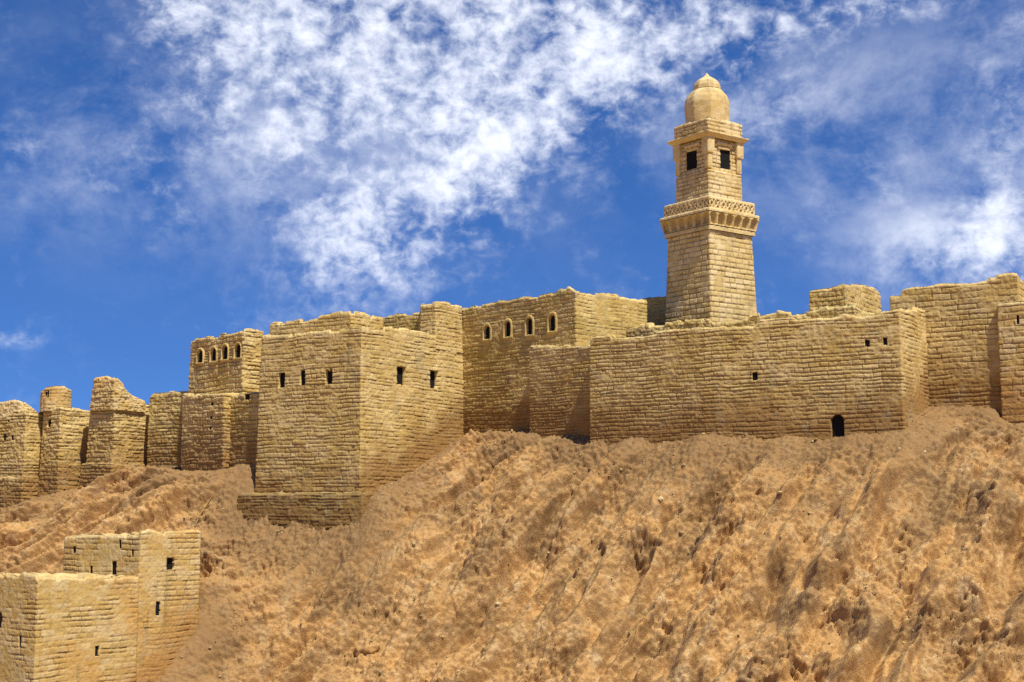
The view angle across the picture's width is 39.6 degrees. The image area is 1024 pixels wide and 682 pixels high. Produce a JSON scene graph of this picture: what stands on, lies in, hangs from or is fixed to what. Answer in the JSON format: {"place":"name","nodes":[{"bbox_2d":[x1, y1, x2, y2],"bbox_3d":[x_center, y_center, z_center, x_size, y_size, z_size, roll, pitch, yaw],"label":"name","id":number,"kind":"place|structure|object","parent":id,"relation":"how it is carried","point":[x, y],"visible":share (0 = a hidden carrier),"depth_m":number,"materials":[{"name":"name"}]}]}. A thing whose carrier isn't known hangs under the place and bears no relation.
{"place":"outdoors","nodes":[
{"label":"outdoors","id":0,"kind":"place"},
{"bbox_2d":[0,405,1023,681],"bbox_3d":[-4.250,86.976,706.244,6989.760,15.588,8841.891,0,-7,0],"label":"hillside","id":1,"kind":"structure","parent":0,"point":[736,577],"depth_m":52.54,"materials":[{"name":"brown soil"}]},
{"bbox_2d":[0,400,43,507],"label":"ruined tower","id":2,"kind":"structure","parent":1,"relation":"on","point":[21,428],"depth_m":71.15,"materials":[{"name":"beige stone"}]},
{"bbox_2d":[37,385,89,496],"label":"ruined tower","id":3,"kind":"structure","parent":1,"relation":"on","point":[64,441],"depth_m":71.09,"materials":[{"name":"beige stone"}]},
{"bbox_2d":[0,529,200,681],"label":"stone house","id":4,"kind":"structure","parent":1,"relation":"on","point":[112,607],"depth_m":52.47,"materials":[{"name":"beige stone"}]},
{"bbox_2d":[95,646,98,655],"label":"window","id":5,"kind":"structure","parent":4,"relation":"in","point":[96,647],"depth_m":51.49,"materials":[{"name":"black"}]},
{"bbox_2d":[112,561,116,574],"bbox_3d":[-15.098,8.636,54.148,0.363,0.649,0.065,-4,-8,32],"label":"window","id":6,"kind":"structure","parent":4,"relation":"in","point":[114,571],"depth_m":54.13,"materials":[{"name":"black"}]},
{"bbox_2d":[155,602,159,615],"bbox_3d":[-13.490,10.153,53.989,0.065,0.646,0.343,-5,-8,34],"label":"window","id":7,"kind":"structure","parent":4,"relation":"in","point":[157,603],"depth_m":53.98,"materials":[{"name":"black"}]},
{"bbox_2d":[166,558,172,569],"bbox_3d":[-13.233,8.562,54.689,0.065,0.582,0.510,-5,-8,34],"label":"window","id":8,"kind":"structure","parent":4,"relation":"in","point":[169,565],"depth_m":54.72,"materials":[{"name":"black"}]},
{"bbox_2d":[78,376,148,489],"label":"ruined tower","id":9,"kind":"structure","parent":1,"relation":"on","point":[118,427],"depth_m":70.31,"materials":[{"name":"beige stone"}]},
{"bbox_2d":[147,391,187,467],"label":"curtain wall","id":10,"kind":"structure","parent":1,"relation":"on","point":[164,441],"depth_m":70.36,"materials":[{"name":"beige stone"}]},
{"bbox_2d":[194,497,211,526],"bbox_3d":[-13.562,7.467,62.424,0.118,1.418,0.922,-6,-9,41],"label":"dead branch","id":11,"kind":"object","parent":1,"relation":"on","point":[201,512],"visible":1,"depth_m":62.38,"materials":[{"name":"beige wood"}]},
{"bbox_2d":[181,392,243,471],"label":"turret","id":12,"kind":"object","parent":1,"relation":"on","point":[206,435],"visible":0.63,"depth_m":65.76,"materials":[{"name":"beige stone"}]},
{"bbox_2d":[188,328,263,394],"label":"keep","id":13,"kind":"structure","parent":12,"relation":"on","point":[225,363],"depth_m":67.26,"materials":[{"name":"beige stone"}]},
{"bbox_2d":[195,348,204,364],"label":"window","id":14,"kind":"structure","parent":13,"relation":"in","point":[202,353],"depth_m":68.86,"materials":[{"name":"beige stone"}]},
{"bbox_2d":[209,346,217,363],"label":"window","id":15,"kind":"structure","parent":13,"relation":"in","point":[215,354],"depth_m":68.11,"materials":[{"name":"beige stone"}]},
{"bbox_2d":[220,343,228,361],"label":"window","id":16,"kind":"structure","parent":13,"relation":"in","point":[226,351],"depth_m":67.50,"materials":[{"name":"beige stone"}]},
{"bbox_2d":[233,341,241,359],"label":"window","id":17,"kind":"structure","parent":13,"relation":"in","point":[239,349],"depth_m":66.83,"materials":[{"name":"beige stone"}]},
{"bbox_2d":[196,392,259,471],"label":"curtain wall","id":18,"kind":"structure","parent":1,"relation":"on","point":[244,412],"depth_m":64.43,"materials":[{"name":"beige stone"}]},
{"bbox_2d":[237,301,463,530],"bbox_3d":[-6.776,4.394,64.944,7.785,12.741,9.820,-4,-8,32],"label":"bastion","id":19,"kind":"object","parent":1,"relation":"on","point":[351,420],"visible":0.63,"depth_m":61.98,"materials":[{"name":"beige stone"}]},
{"bbox_2d":[280,373,284,387],"bbox_3d":[-10.141,1.753,62.935,0.491,0.801,0.065,-4,-8,32],"label":"window","id":20,"kind":"structure","parent":19,"relation":"in","point":[282,380],"depth_m":62.90,"materials":[{"name":"black"}]},
{"bbox_2d":[302,370,305,384],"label":"window","id":21,"kind":"structure","parent":19,"relation":"in","point":[303,372],"depth_m":62.27,"materials":[{"name":"black"}]},
{"bbox_2d":[269,311,382,335],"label":"parapet wall","id":22,"kind":"structure","parent":19,"relation":"on","point":[336,321],"depth_m":64.87,"materials":[{"name":"beige stone"}]},
{"bbox_2d":[328,370,332,383],"bbox_3d":[-7.755,1.554,61.541,0.509,0.785,0.065,-4,-8,32],"label":"window","id":23,"kind":"structure","parent":19,"relation":"in","point":[330,377],"depth_m":61.58,"materials":[{"name":"black"}]},
{"bbox_2d":[397,367,402,385],"bbox_3d":[-5.095,1.556,62.975,0.065,0.944,0.784,-4,-8,32],"label":"window","id":24,"kind":"structure","parent":19,"relation":"in","point":[399,369],"depth_m":63.10,"materials":[{"name":"black"}]},
{"bbox_2d":[383,312,419,330],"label":"parapet wall","id":25,"kind":"structure","parent":19,"relation":"on","point":[409,322],"depth_m":67.40,"materials":[{"name":"beige stone"}]},
{"bbox_2d":[429,371,434,387],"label":"window","id":26,"kind":"structure","parent":19,"relation":"in","point":[432,373],"depth_m":65.22,"materials":[{"name":"black"}]},
{"bbox_2d":[353,639,379,656],"bbox_3d":[-5.528,11.796,54.139,1.062,0.896,0.921,0,-7,0],"label":"boulder","id":27,"kind":"object","parent":1,"relation":"on","point":[373,647],"visible":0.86,"depth_m":53.85,"materials":[{"name":"beige stone"}]},
{"bbox_2d":[462,286,646,434],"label":"gallery block","id":28,"kind":"structure","parent":1,"relation":"on","point":[500,337],"depth_m":64.52,"materials":[{"name":"beige stone"}]},
{"bbox_2d":[482,323,491,342],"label":"window","id":29,"kind":"structure","parent":28,"relation":"in","point":[488,332],"depth_m":66.15,"materials":[{"name":"beige stone"}]},
{"bbox_2d":[502,318,512,339],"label":"window","id":30,"kind":"structure","parent":28,"relation":"in","point":[509,325],"depth_m":65.11,"materials":[{"name":"beige stone"}]},
{"bbox_2d":[524,315,534,337],"bbox_3d":[0.817,-0.653,64.040,0.254,1.041,0.678,6,-9,-43],"label":"window","id":31,"kind":"structure","parent":28,"relation":"in","point":[531,326],"depth_m":64.08,"materials":[{"name":"beige stone"}]},
{"bbox_2d":[546,311,557,334],"bbox_3d":[1.809,-0.800,62.984,0.256,1.019,0.704,6,-9,-43],"label":"window","id":32,"kind":"structure","parent":28,"relation":"in","point":[554,319],"depth_m":63.01,"materials":[{"name":"beige stone"}]},
{"bbox_2d":[529,344,590,437],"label":"buttress","id":33,"kind":"structure","parent":1,"relation":"on","point":[559,382],"depth_m":61.26,"materials":[{"name":"beige stone"}]},
{"bbox_2d":[643,296,665,325],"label":"ruined wall","id":34,"kind":"structure","parent":1,"relation":"on","point":[656,309],"depth_m":67.89,"materials":[{"name":"stone"}]},
{"bbox_2d":[659,73,758,322],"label":"minaret","id":35,"kind":"object","parent":1,"relation":"on","point":[709,221],"visible":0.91,"depth_m":65.81,"materials":[{"name":"stone"}]},
{"bbox_2d":[687,150,696,170],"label":"window","id":36,"kind":"structure","parent":35,"relation":"in","point":[691,156],"depth_m":66.55,"materials":[{"name":"black"}]},
{"bbox_2d":[720,150,729,169],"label":"window","id":37,"kind":"structure","parent":35,"relation":"in","point":[724,155],"depth_m":66.36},
{"bbox_2d":[589,307,928,445],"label":"curtain wall","id":38,"kind":"structure","parent":1,"relation":"on","point":[820,378],"depth_m":54.55,"materials":[{"name":"beige stone"}]},
{"bbox_2d":[626,305,874,336],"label":"terrace wall","id":39,"kind":"structure","parent":38,"relation":"on","point":[646,329],"depth_m":59.31,"materials":[{"name":"beige stone"}]},
{"bbox_2d":[753,372,757,379],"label":"window","id":40,"kind":"structure","parent":38,"relation":"in","point":[755,376],"depth_m":54.74,"materials":[{"name":"black"}]},
{"bbox_2d":[832,415,843,436],"bbox_3d":[12.226,3.226,53.134,0.602,1.073,0.065,-4,-8,28],"label":"door","id":41,"kind":"structure","parent":38,"relation":"in","point":[838,421],"depth_m":53.12,"materials":[{"name":"black"}]},
{"bbox_2d":[809,284,880,313],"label":"ruined block","id":42,"kind":"structure","parent":38,"relation":"on","point":[864,298],"depth_m":59.71,"materials":[{"name":"beige stone"}]},
{"bbox_2d":[865,340,869,346],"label":"window","id":43,"kind":"structure","parent":38,"relation":"in","point":[867,342],"depth_m":52.83,"materials":[{"name":"black"}]},
{"bbox_2d":[890,273,1023,415],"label":"curtain wall","id":44,"kind":"structure","parent":1,"relation":"on","point":[963,360],"depth_m":54.35,"materials":[{"name":"beige stone"}]},
{"bbox_2d":[997,301,1023,423],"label":"pier","id":45,"kind":"structure","parent":1,"relation":"on","point":[1010,317],"depth_m":53.13,"materials":[{"name":"beige stone"}]},
{"bbox_2d":[0,0,1023,411],"label":"sky","id":46,"kind":"structure","parent":0,"point":[174,173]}
]}

